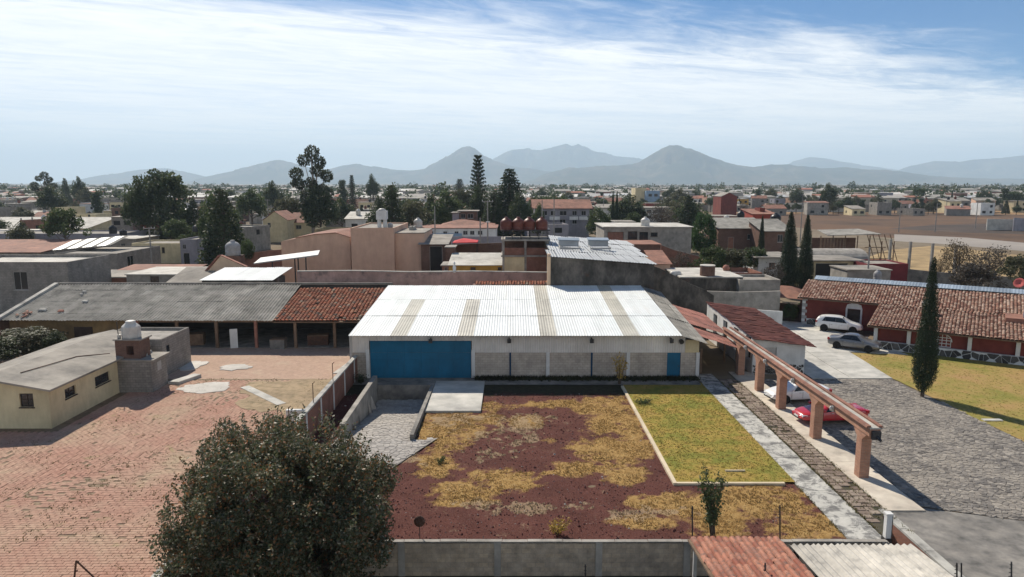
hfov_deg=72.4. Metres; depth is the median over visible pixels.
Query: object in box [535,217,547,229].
water tank
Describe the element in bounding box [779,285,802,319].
pavilion
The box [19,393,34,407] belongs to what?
window
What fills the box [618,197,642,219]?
tree
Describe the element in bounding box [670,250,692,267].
bush
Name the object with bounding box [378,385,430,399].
dock wall
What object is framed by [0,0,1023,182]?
sky
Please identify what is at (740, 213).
water tank
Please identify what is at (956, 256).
tree
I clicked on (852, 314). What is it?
door
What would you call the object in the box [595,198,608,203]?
tree
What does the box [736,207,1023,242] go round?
ploughed field
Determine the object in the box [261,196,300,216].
tree
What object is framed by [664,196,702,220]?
tree
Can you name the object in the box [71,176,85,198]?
tree
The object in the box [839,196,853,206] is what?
tree
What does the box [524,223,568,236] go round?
house
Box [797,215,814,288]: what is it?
cypress
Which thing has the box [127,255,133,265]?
window
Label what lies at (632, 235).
window
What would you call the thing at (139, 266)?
red roof house
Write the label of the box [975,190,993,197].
tree
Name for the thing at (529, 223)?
water tank
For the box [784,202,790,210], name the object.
tree
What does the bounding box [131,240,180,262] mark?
cream house
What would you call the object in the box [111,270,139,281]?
brick house
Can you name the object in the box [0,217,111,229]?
white roof warehouse
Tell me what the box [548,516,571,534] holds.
shrub
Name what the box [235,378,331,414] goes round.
bare soil
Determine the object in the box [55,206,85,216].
cube house
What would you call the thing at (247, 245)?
tree
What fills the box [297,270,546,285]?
pink wall
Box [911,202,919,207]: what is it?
tree
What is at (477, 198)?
tree
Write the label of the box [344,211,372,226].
house
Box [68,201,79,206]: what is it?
tree
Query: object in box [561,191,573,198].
tree
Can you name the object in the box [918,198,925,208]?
tree
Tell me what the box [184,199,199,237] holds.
tree
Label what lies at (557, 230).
window
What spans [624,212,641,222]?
tree
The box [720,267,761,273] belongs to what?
red parapet house
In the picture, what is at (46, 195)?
tree
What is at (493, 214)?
tree
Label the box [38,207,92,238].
tree
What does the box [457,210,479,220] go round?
canopy room
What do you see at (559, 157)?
mountain
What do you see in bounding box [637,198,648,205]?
tree
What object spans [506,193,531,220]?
tree
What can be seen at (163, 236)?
tree
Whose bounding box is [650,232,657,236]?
window
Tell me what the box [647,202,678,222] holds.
tree
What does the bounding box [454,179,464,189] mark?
tree
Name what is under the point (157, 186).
tree
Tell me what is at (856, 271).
grey box house
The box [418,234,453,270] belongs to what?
brick shed
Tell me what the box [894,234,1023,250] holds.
dirt road
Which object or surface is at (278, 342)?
crate
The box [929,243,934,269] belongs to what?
concrete post
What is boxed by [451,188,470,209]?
tree
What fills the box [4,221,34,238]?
tree
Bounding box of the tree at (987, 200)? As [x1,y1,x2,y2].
[979,198,995,205]
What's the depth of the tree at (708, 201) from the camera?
380.91 m
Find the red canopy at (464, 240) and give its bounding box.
[452,238,478,252]
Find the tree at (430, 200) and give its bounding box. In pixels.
[421,193,446,223]
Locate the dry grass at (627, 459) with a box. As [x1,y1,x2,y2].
[406,395,840,538]
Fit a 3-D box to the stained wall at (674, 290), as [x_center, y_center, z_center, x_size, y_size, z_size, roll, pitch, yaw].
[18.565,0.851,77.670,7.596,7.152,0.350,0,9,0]
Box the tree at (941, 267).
[936,259,949,272]
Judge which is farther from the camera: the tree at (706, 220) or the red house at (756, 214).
the red house at (756, 214)
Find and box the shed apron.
[353,378,700,384]
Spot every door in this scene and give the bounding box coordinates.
[183,253,189,263]
[430,246,441,270]
[607,232,623,240]
[667,353,680,376]
[728,237,733,263]
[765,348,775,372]
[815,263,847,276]
[847,309,860,322]
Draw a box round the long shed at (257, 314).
[0,282,392,347]
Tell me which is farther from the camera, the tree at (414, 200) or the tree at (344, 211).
the tree at (414, 200)
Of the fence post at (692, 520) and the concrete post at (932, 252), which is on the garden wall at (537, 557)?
the fence post at (692, 520)
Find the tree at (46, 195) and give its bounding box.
[33,185,69,209]
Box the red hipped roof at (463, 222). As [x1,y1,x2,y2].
[442,219,494,224]
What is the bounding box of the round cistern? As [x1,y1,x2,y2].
[700,264,714,275]
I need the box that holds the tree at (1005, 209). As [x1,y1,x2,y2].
[1001,200,1010,214]
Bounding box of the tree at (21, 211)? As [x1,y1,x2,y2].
[10,207,34,216]
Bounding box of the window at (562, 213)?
[560,211,566,215]
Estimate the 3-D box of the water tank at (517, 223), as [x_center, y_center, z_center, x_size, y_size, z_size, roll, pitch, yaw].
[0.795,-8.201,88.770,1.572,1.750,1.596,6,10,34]
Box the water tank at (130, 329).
[116,320,141,338]
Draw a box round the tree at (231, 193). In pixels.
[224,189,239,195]
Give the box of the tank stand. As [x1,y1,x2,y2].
[224,255,244,264]
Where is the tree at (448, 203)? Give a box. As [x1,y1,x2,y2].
[430,188,468,223]
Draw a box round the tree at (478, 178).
[468,155,487,213]
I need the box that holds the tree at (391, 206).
[383,185,408,227]
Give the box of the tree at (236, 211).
[227,208,239,221]
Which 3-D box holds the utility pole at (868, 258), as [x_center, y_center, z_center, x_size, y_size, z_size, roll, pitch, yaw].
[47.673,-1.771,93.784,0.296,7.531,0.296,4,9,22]
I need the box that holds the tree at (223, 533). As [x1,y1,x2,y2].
[146,403,402,576]
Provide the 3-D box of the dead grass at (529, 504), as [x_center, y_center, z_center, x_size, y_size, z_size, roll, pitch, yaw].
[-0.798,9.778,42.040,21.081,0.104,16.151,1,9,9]
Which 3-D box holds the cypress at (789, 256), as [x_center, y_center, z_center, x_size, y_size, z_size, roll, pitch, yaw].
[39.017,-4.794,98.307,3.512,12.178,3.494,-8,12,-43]
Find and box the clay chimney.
[722,265,729,270]
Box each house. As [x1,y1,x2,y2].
[0,204,30,216]
[0,239,92,254]
[0,255,111,313]
[1,201,21,204]
[4,203,31,209]
[20,217,69,228]
[21,200,39,208]
[31,212,48,216]
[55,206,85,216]
[76,213,111,216]
[78,203,109,212]
[106,235,159,245]
[110,202,127,209]
[111,207,121,215]
[111,216,137,229]
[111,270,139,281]
[118,264,207,269]
[124,267,185,281]
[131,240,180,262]
[167,267,215,281]
[180,236,211,263]
[194,199,206,203]
[205,254,247,272]
[219,224,270,251]
[234,206,249,220]
[249,213,261,223]
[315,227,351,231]
[326,217,345,226]
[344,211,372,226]
[356,198,368,205]
[358,202,373,208]
[448,253,501,270]
[451,211,460,220]
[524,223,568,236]
[530,199,592,237]
[595,223,692,253]
[605,198,621,203]
[642,203,654,205]
[665,268,743,291]
[692,196,698,201]
[700,205,707,210]
[711,215,736,216]
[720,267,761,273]
[736,274,779,291]
[737,198,748,204]
[737,204,749,211]
[741,209,773,218]
[742,252,798,277]
[751,195,766,207]
[760,205,786,214]
[770,198,785,204]
[795,255,865,286]
[803,201,828,214]
[829,265,892,279]
[843,205,865,215]
[853,259,907,280]
[869,201,891,214]
[894,201,913,207]
[897,208,924,215]
[916,198,933,203]
[937,198,960,212]
[944,206,970,215]
[950,198,970,205]
[970,201,994,214]
[971,198,996,204]
[1003,201,1023,211]
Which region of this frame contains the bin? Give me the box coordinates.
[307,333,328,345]
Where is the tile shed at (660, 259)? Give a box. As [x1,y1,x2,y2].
[644,250,672,270]
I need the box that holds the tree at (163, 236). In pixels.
[154,224,176,239]
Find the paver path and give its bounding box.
[718,379,882,534]
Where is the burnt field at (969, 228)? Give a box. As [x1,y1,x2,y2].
[888,224,1023,233]
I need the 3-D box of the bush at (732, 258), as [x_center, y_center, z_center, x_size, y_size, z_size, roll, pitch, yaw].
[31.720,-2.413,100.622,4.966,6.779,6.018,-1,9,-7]
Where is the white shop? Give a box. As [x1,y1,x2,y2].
[610,220,635,222]
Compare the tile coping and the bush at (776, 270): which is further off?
the bush at (776, 270)
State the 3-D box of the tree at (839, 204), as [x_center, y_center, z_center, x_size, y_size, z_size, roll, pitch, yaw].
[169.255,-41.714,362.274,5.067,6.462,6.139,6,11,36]
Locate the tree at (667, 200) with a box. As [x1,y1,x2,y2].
[656,196,676,205]
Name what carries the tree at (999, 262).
on the ground at (715, 365)
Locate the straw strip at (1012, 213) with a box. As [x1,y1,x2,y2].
[736,211,1023,214]
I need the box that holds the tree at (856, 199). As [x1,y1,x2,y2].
[852,195,861,203]
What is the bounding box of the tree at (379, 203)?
[364,195,389,223]
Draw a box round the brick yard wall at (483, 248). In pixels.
[454,243,501,252]
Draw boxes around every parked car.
[764,380,831,403]
[792,401,869,421]
[815,314,862,332]
[827,332,881,352]
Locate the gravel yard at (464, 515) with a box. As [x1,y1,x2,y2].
[251,381,845,540]
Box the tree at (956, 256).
[940,239,979,271]
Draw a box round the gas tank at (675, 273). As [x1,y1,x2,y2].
[670,271,681,276]
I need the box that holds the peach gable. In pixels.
[281,228,351,281]
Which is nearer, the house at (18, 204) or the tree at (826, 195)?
the house at (18, 204)
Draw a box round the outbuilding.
[706,301,815,373]
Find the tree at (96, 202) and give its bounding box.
[89,191,108,212]
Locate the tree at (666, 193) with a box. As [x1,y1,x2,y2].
[661,187,677,198]
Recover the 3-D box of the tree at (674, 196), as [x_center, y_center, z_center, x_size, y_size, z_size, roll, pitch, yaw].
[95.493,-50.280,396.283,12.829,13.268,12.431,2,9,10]
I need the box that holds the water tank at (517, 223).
[512,217,523,229]
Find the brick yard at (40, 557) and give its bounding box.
[0,348,349,576]
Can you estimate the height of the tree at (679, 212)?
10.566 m
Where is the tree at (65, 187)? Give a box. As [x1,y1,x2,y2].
[60,178,72,204]
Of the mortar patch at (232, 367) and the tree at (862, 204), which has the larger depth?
the tree at (862, 204)
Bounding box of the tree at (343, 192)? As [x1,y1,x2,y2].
[337,180,348,201]
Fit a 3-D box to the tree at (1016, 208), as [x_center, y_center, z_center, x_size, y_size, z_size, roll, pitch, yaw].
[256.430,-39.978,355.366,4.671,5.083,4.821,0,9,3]
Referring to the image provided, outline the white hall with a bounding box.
[419,224,498,235]
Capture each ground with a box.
[1,183,1023,524]
[307,576,817,576]
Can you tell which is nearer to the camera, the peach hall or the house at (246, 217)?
the peach hall
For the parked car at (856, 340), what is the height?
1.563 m
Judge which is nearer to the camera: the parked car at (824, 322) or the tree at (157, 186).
the parked car at (824, 322)
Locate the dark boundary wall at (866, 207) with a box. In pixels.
[857,204,868,211]
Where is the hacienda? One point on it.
(988, 320)
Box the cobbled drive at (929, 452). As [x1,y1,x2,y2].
[764,379,1023,520]
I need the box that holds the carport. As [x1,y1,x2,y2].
[254,250,319,281]
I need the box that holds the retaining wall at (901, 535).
[878,509,964,576]
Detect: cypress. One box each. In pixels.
[610,191,614,219]
[615,192,618,219]
[758,215,764,251]
[776,211,801,286]
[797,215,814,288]
[910,256,939,396]
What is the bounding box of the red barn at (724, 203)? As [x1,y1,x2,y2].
[713,192,737,214]
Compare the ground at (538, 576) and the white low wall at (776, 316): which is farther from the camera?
the white low wall at (776, 316)
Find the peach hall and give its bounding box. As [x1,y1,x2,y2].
[350,222,407,270]
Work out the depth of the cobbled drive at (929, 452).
42.35 m
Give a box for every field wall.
[986,219,1012,229]
[1012,218,1023,230]
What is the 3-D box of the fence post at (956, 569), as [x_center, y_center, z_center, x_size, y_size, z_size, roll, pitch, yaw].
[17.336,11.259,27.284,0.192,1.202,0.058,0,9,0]
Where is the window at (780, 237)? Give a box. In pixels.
[777,235,782,242]
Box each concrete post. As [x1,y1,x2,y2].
[888,239,891,259]
[907,241,911,268]
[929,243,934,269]
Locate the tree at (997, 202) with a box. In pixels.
[994,196,1000,205]
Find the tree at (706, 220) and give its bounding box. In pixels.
[691,210,718,252]
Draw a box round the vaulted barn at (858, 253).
[795,248,867,258]
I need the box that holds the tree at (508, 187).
[490,168,526,235]
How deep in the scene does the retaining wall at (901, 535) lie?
31.68 m
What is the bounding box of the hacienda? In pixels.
[797,275,1023,365]
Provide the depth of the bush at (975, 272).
90.35 m
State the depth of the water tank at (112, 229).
151.21 m
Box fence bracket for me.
[73,560,94,576]
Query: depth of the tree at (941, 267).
110.40 m
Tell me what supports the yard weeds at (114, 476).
on the brick yard at (40, 557)
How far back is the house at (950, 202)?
377.29 m
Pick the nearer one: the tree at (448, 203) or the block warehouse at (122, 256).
the block warehouse at (122, 256)
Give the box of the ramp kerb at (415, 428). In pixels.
[410,383,434,439]
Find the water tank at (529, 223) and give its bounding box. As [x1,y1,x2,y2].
[524,217,534,229]
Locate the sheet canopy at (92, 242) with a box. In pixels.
[53,235,128,252]
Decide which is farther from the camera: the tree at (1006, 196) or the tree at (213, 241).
the tree at (1006, 196)
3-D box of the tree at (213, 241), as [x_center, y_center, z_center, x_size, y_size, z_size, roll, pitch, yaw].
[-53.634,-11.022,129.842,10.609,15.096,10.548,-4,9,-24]
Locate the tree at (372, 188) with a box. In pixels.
[366,174,379,201]
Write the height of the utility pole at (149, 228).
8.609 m
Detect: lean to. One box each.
[673,305,725,361]
[693,326,736,373]
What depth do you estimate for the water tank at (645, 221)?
125.01 m
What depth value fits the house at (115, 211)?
276.18 m
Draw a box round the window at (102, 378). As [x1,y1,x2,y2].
[95,372,110,387]
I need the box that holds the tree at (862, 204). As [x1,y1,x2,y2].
[858,199,865,207]
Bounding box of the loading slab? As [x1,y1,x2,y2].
[425,381,484,412]
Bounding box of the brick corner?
[440,261,449,270]
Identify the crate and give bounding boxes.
[189,332,205,345]
[269,337,286,348]
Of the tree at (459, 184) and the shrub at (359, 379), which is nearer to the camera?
the shrub at (359, 379)
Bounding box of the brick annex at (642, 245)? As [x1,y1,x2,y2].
[620,240,661,256]
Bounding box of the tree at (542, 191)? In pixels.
[535,188,551,196]
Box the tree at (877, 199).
[872,196,884,201]
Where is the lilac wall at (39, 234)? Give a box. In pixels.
[0,230,147,246]
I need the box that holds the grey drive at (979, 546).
[880,506,1023,576]
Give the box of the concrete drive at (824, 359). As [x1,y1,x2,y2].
[782,319,907,378]
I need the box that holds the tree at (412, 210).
[398,199,436,225]
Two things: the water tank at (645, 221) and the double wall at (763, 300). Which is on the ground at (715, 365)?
the double wall at (763, 300)
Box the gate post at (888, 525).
[881,511,893,543]
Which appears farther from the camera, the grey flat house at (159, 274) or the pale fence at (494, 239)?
the pale fence at (494, 239)
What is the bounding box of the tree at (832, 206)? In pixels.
[830,203,837,211]
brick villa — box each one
[706,217,754,263]
[746,219,789,251]
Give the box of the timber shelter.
[812,229,897,261]
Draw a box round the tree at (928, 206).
[924,203,933,214]
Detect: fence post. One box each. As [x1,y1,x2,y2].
[691,506,692,535]
[778,505,780,539]
[954,563,957,576]
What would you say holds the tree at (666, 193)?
on the ground at (715, 365)
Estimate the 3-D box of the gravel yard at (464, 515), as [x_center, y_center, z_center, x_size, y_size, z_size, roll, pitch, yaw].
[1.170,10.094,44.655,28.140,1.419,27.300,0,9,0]
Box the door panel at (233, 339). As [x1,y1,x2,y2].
[229,329,237,347]
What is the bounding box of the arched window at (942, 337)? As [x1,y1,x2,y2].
[937,335,951,347]
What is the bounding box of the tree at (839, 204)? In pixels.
[834,202,843,213]
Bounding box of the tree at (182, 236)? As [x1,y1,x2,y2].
[175,234,188,239]
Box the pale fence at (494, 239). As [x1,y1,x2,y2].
[451,236,501,244]
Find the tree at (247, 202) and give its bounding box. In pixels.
[234,187,266,224]
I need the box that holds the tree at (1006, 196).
[999,188,1011,204]
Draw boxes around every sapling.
[611,352,628,383]
[697,466,728,537]
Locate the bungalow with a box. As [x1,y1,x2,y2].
[0,330,151,428]
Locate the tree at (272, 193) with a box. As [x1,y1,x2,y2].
[263,180,285,206]
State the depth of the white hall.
149.95 m
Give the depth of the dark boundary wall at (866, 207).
385.65 m
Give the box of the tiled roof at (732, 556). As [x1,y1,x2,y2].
[688,536,814,576]
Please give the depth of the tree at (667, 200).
275.42 m
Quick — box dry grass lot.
[870,246,1023,276]
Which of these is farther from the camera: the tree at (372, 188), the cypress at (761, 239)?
the tree at (372, 188)
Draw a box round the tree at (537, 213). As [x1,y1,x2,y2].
[531,202,544,233]
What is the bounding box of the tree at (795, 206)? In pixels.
[791,203,801,209]
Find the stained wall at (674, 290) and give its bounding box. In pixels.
[654,267,713,327]
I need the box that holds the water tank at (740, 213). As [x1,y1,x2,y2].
[737,210,744,216]
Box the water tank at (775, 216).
[770,213,780,220]
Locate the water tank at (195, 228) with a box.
[192,224,197,231]
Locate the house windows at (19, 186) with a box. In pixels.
[19,186,975,205]
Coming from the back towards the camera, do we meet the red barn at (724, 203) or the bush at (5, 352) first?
the red barn at (724, 203)
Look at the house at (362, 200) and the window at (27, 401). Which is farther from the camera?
the house at (362, 200)
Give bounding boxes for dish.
[414,516,424,538]
[1013,278,1023,288]
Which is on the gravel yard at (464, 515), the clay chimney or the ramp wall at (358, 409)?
the ramp wall at (358, 409)
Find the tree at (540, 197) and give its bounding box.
[528,195,551,214]
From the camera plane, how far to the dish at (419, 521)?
31.23 m
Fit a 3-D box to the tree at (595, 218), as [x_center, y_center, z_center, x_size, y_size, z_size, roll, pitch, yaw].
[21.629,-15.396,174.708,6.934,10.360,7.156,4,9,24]
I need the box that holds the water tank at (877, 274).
[873,269,881,279]
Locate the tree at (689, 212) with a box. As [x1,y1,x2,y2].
[677,195,702,249]
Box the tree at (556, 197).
[544,195,567,198]
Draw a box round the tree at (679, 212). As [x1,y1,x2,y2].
[670,202,703,221]
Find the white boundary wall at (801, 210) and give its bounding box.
[786,203,843,211]
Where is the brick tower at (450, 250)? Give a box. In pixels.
[444,245,456,260]
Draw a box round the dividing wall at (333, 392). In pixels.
[151,355,357,576]
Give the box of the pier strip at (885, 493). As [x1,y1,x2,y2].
[728,372,924,511]
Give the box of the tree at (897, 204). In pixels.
[892,199,901,212]
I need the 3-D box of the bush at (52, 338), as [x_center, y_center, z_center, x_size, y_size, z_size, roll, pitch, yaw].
[-42.548,5.112,65.087,2.496,2.482,2.419,7,11,38]
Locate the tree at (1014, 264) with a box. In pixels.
[989,253,1023,288]
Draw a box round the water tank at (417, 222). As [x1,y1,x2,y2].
[414,218,422,227]
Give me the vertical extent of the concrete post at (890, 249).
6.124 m
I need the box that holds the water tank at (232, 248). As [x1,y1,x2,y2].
[225,240,240,255]
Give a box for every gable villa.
[263,210,296,241]
[293,212,325,237]
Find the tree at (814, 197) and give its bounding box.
[808,195,818,200]
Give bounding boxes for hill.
[41,168,205,183]
[183,146,549,183]
[521,145,1023,184]
[898,155,1023,178]
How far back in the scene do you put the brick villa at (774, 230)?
129.14 m
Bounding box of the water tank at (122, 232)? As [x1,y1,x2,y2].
[119,229,126,235]
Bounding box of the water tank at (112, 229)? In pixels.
[109,225,116,233]
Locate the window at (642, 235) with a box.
[639,232,647,239]
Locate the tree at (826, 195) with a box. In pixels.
[819,182,839,212]
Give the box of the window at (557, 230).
[555,228,561,232]
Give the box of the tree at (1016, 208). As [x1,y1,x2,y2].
[1012,205,1022,211]
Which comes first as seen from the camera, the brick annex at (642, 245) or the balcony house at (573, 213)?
the brick annex at (642, 245)
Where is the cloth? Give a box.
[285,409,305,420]
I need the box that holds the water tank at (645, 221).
[641,217,649,225]
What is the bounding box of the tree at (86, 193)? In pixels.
[74,187,93,202]
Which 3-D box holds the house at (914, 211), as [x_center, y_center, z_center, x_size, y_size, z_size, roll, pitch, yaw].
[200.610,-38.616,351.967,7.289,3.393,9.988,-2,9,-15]
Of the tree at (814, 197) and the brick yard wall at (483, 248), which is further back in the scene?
the tree at (814, 197)
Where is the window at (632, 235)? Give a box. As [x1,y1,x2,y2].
[628,231,637,239]
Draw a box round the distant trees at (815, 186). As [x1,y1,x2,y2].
[0,181,1023,202]
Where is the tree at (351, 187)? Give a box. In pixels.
[348,175,357,210]
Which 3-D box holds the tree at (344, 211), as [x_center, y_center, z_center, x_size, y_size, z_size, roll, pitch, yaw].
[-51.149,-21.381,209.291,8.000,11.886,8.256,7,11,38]
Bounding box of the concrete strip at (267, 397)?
[240,386,284,404]
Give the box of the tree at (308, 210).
[298,183,341,227]
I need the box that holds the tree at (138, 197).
[120,175,156,230]
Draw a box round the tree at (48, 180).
[29,171,57,210]
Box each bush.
[0,326,68,357]
[0,336,20,359]
[40,330,67,348]
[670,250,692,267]
[686,244,727,267]
[722,248,753,271]
[744,246,767,267]
[761,261,785,279]
[782,303,797,320]
[948,262,1007,287]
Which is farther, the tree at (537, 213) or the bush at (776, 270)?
the tree at (537, 213)
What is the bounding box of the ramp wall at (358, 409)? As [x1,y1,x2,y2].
[339,376,377,435]
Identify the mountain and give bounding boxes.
[492,144,642,171]
[789,157,897,170]
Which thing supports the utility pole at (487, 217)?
on the ground at (715, 365)
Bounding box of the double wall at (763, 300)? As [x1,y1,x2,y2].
[708,291,779,310]
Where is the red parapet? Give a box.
[755,207,764,211]
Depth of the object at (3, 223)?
183.95 m
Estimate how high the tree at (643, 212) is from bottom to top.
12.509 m
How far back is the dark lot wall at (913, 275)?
100.94 m
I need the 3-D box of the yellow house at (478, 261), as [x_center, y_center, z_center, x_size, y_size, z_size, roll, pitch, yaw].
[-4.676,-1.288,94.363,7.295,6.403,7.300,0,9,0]
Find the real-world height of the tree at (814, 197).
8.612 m
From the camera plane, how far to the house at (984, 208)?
349.91 m
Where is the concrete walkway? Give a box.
[699,374,889,543]
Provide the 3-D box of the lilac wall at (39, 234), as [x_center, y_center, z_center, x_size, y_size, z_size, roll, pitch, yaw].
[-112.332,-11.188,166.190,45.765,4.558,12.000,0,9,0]
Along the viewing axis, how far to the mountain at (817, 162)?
14709.70 m
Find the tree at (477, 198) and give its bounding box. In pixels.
[469,184,488,220]
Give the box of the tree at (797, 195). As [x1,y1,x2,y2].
[788,188,805,202]
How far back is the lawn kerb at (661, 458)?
39.01 m
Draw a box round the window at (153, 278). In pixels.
[151,276,158,281]
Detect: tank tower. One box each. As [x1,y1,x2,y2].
[376,208,387,226]
[501,228,551,271]
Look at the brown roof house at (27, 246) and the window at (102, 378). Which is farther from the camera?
the brown roof house at (27, 246)
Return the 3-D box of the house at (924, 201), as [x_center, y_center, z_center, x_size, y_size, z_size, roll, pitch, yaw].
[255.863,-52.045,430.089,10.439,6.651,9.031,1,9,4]
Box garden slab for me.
[981,419,1002,420]
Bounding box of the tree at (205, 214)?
[196,190,227,239]
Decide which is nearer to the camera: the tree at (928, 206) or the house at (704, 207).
the tree at (928, 206)
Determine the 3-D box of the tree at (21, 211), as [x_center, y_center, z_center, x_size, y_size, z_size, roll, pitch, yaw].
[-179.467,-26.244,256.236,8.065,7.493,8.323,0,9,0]
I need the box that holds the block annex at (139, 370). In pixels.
[112,335,169,392]
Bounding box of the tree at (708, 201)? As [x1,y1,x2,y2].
[702,197,712,212]
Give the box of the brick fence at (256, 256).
[244,250,282,274]
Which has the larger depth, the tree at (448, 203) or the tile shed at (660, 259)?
the tree at (448, 203)
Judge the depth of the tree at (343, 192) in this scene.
394.71 m
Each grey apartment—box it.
[631,188,645,201]
[644,191,659,202]
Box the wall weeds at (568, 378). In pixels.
[474,374,700,381]
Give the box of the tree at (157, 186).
[129,168,196,239]
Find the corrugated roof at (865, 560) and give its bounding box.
[790,543,952,576]
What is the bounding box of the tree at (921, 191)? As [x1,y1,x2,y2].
[908,188,925,196]
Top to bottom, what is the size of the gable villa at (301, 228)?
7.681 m
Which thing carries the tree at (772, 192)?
on the ground at (715, 365)
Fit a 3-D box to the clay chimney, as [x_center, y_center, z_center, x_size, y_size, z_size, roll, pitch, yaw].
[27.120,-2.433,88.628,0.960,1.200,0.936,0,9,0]
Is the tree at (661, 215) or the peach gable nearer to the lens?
the peach gable
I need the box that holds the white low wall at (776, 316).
[759,310,782,324]
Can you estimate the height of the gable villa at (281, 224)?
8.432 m
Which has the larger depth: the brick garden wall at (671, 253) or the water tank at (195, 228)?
the water tank at (195, 228)
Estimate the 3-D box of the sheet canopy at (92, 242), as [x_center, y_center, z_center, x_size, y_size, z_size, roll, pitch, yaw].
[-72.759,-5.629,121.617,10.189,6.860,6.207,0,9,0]
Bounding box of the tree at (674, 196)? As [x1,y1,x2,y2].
[670,188,690,200]
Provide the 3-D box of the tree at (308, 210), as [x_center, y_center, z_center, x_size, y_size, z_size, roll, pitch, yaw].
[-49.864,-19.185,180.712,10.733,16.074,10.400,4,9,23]
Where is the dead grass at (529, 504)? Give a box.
[408,412,659,519]
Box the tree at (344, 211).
[331,197,354,226]
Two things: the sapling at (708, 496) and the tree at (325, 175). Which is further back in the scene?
the tree at (325, 175)
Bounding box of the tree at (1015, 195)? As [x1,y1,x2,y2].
[999,191,1023,200]
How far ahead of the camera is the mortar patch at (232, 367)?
61.17 m
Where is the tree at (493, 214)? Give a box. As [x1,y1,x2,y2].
[481,190,510,235]
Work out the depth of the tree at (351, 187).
326.53 m
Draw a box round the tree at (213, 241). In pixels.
[194,188,246,266]
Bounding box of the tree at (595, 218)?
[585,206,611,234]
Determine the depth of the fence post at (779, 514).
30.86 m
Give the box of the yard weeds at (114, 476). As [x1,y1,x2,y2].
[0,378,327,576]
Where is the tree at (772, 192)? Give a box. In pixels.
[764,188,777,195]
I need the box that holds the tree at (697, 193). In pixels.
[691,190,703,195]
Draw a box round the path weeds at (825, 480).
[699,381,913,535]
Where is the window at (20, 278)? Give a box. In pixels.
[13,272,28,290]
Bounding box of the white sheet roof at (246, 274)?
[200,267,291,281]
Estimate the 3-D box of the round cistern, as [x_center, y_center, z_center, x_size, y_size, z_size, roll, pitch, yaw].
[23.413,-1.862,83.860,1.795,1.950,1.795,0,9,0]
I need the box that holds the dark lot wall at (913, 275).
[907,269,1023,289]
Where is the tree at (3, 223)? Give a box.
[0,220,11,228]
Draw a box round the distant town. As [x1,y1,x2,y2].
[0,184,1023,206]
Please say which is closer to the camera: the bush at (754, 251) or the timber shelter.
the bush at (754, 251)
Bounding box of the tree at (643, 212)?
[607,195,648,218]
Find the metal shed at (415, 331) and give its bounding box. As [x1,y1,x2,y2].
[348,285,707,377]
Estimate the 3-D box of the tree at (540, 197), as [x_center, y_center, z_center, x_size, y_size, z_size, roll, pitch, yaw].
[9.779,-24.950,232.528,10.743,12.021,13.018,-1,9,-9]
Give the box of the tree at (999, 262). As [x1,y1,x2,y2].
[967,244,1014,286]
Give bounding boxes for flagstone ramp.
[312,397,436,471]
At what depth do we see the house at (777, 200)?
445.97 m
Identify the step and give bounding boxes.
[168,373,200,384]
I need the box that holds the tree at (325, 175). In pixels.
[288,144,334,232]
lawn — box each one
[623,383,794,481]
[852,352,1023,440]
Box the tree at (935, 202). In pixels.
[925,198,941,213]
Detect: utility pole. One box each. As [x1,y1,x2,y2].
[143,227,154,263]
[434,206,435,233]
[480,218,489,242]
[482,200,492,242]
[553,199,554,234]
[800,200,809,241]
[867,247,870,268]
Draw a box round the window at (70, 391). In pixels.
[65,385,77,399]
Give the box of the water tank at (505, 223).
[500,217,511,229]
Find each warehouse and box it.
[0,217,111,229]
[54,246,160,269]
[545,235,655,288]
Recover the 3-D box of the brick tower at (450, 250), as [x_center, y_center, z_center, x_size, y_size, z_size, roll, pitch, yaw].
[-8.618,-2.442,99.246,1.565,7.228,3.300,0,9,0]
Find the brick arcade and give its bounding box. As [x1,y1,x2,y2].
[722,327,883,477]
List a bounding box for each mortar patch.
[175,382,229,393]
[178,361,208,370]
[219,364,252,370]
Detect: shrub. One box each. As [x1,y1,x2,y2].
[353,370,368,383]
[436,455,446,462]
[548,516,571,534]
[635,397,650,404]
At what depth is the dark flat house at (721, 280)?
82.91 m
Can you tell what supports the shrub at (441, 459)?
on the gravel yard at (464, 515)
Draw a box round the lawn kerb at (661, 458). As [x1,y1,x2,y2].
[621,386,784,485]
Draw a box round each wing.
[118,327,190,374]
[395,228,431,270]
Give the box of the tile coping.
[473,280,546,285]
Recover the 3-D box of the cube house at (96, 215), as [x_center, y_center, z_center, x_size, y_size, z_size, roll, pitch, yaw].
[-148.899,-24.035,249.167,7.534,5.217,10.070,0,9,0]
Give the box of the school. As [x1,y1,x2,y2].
[593,206,678,222]
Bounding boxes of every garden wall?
[260,539,888,575]
[661,245,699,267]
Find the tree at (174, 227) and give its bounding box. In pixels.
[160,219,197,238]
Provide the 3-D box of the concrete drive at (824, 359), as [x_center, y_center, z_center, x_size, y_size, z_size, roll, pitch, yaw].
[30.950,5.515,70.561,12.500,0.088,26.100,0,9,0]
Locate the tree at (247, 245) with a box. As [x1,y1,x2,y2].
[240,239,254,263]
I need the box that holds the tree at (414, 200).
[399,198,415,209]
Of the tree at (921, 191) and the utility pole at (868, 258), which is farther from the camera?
the tree at (921, 191)

